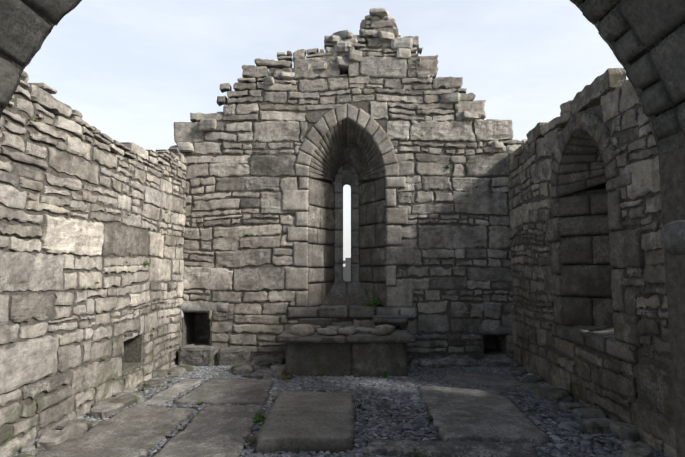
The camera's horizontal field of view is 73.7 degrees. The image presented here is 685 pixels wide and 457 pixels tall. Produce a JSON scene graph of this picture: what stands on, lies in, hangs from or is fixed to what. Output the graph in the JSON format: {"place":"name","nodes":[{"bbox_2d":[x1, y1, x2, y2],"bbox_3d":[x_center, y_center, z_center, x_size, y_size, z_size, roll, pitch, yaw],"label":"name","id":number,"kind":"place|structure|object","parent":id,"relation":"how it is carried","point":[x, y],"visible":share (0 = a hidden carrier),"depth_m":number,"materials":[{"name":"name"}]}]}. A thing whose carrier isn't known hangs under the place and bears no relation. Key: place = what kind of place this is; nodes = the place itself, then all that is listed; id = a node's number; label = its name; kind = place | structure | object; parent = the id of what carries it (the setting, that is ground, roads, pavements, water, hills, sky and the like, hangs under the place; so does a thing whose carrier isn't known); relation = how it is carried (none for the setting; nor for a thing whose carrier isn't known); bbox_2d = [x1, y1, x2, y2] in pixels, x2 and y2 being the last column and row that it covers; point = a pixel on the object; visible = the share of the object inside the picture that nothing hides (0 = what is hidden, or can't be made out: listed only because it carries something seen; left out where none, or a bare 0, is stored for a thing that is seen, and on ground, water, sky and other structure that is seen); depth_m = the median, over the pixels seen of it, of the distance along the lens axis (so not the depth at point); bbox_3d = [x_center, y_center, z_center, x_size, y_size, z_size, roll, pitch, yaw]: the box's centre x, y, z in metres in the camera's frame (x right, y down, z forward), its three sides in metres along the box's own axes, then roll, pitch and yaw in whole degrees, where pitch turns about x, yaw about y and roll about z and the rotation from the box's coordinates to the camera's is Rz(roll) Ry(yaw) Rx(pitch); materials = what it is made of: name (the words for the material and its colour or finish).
{"place":"outdoors","nodes":[
{"label":"outdoors","id":0,"kind":"place"},
{"bbox_2d":[23,0,627,266],"label":"sky","id":1,"kind":"structure","parent":0,"point":[133,69],"materials":[{"name":"white"}]},
{"bbox_2d":[343,258,350,281],"bbox_3d":[0.316,2.567,23.940,1.200,2.060,0.350,0,-5,1],"label":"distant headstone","id":2,"kind":"object","parent":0,"point":[347,271],"visible":0.27,"depth_m":23.91,"materials":[{"name":"grey stone"}]},
{"bbox_2d":[145,374,661,456],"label":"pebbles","id":3,"kind":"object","parent":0,"point":[366,445],"depth_m":4.05,"materials":[{"name":"grey gravel"}]},
{"bbox_2d":[35,373,548,456],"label":"paving slabs","id":4,"kind":"structure","parent":3,"relation":"on","point":[296,422],"depth_m":4.18,"materials":[{"name":"stone"}]},
{"bbox_2d":[28,118,562,456],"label":"plants","id":5,"kind":"object","parent":3,"relation":"on","point":[261,417],"visible":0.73,"depth_m":5.00,"materials":[{"name":"green plant"}]},
{"bbox_2d":[7,363,670,456],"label":"floor pebbles","id":6,"kind":"object","parent":3,"relation":"on","point":[389,394],"visible":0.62,"depth_m":4.86,"materials":[{"name":"grey gravel"}]},
{"bbox_2d":[0,0,684,254],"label":"stone arch","id":7,"kind":"structure","parent":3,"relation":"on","point":[644,40],"depth_m":2.48,"materials":[{"name":"stone"}]},
{"bbox_2d":[277,315,415,376],"bbox_3d":[0.062,1.702,6.697,1.912,0.779,0.997,0,-5,1],"label":"altar","id":8,"kind":"object","parent":3,"relation":"on","point":[320,347],"visible":0.98,"depth_m":6.32,"materials":[{"name":"stone"}]},
{"bbox_2d":[658,131,684,456],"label":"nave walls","id":9,"kind":"structure","parent":3,"relation":"on","point":[672,174],"depth_m":2.44,"materials":[{"name":"grey stone"}]},
{"label":"ground","id":10,"kind":"structure","parent":0,"visible":0},
{"bbox_2d":[0,71,186,456],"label":"rubble wall","id":11,"kind":"structure","parent":10,"relation":"on","point":[33,362],"depth_m":4.49,"materials":[{"name":"stone"}]},
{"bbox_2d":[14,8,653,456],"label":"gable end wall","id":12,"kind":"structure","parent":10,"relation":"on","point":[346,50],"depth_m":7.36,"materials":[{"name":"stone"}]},
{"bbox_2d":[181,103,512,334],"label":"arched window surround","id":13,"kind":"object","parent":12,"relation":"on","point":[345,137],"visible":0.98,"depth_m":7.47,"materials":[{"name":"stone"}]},
{"bbox_2d":[0,44,674,452],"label":"wall mortar","id":14,"kind":"object","parent":10,"relation":"on","point":[132,354],"depth_m":7.05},
{"bbox_2d":[508,68,676,456],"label":"rubble wall","id":15,"kind":"structure","parent":10,"relation":"on","point":[610,90],"depth_m":4.43,"materials":[{"name":"stone"}]},
{"bbox_2d":[544,111,644,363],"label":"arched side window","id":16,"kind":"structure","parent":15,"relation":"on","point":[600,325],"depth_m":5.20,"materials":[{"name":"stone"}]}
]}

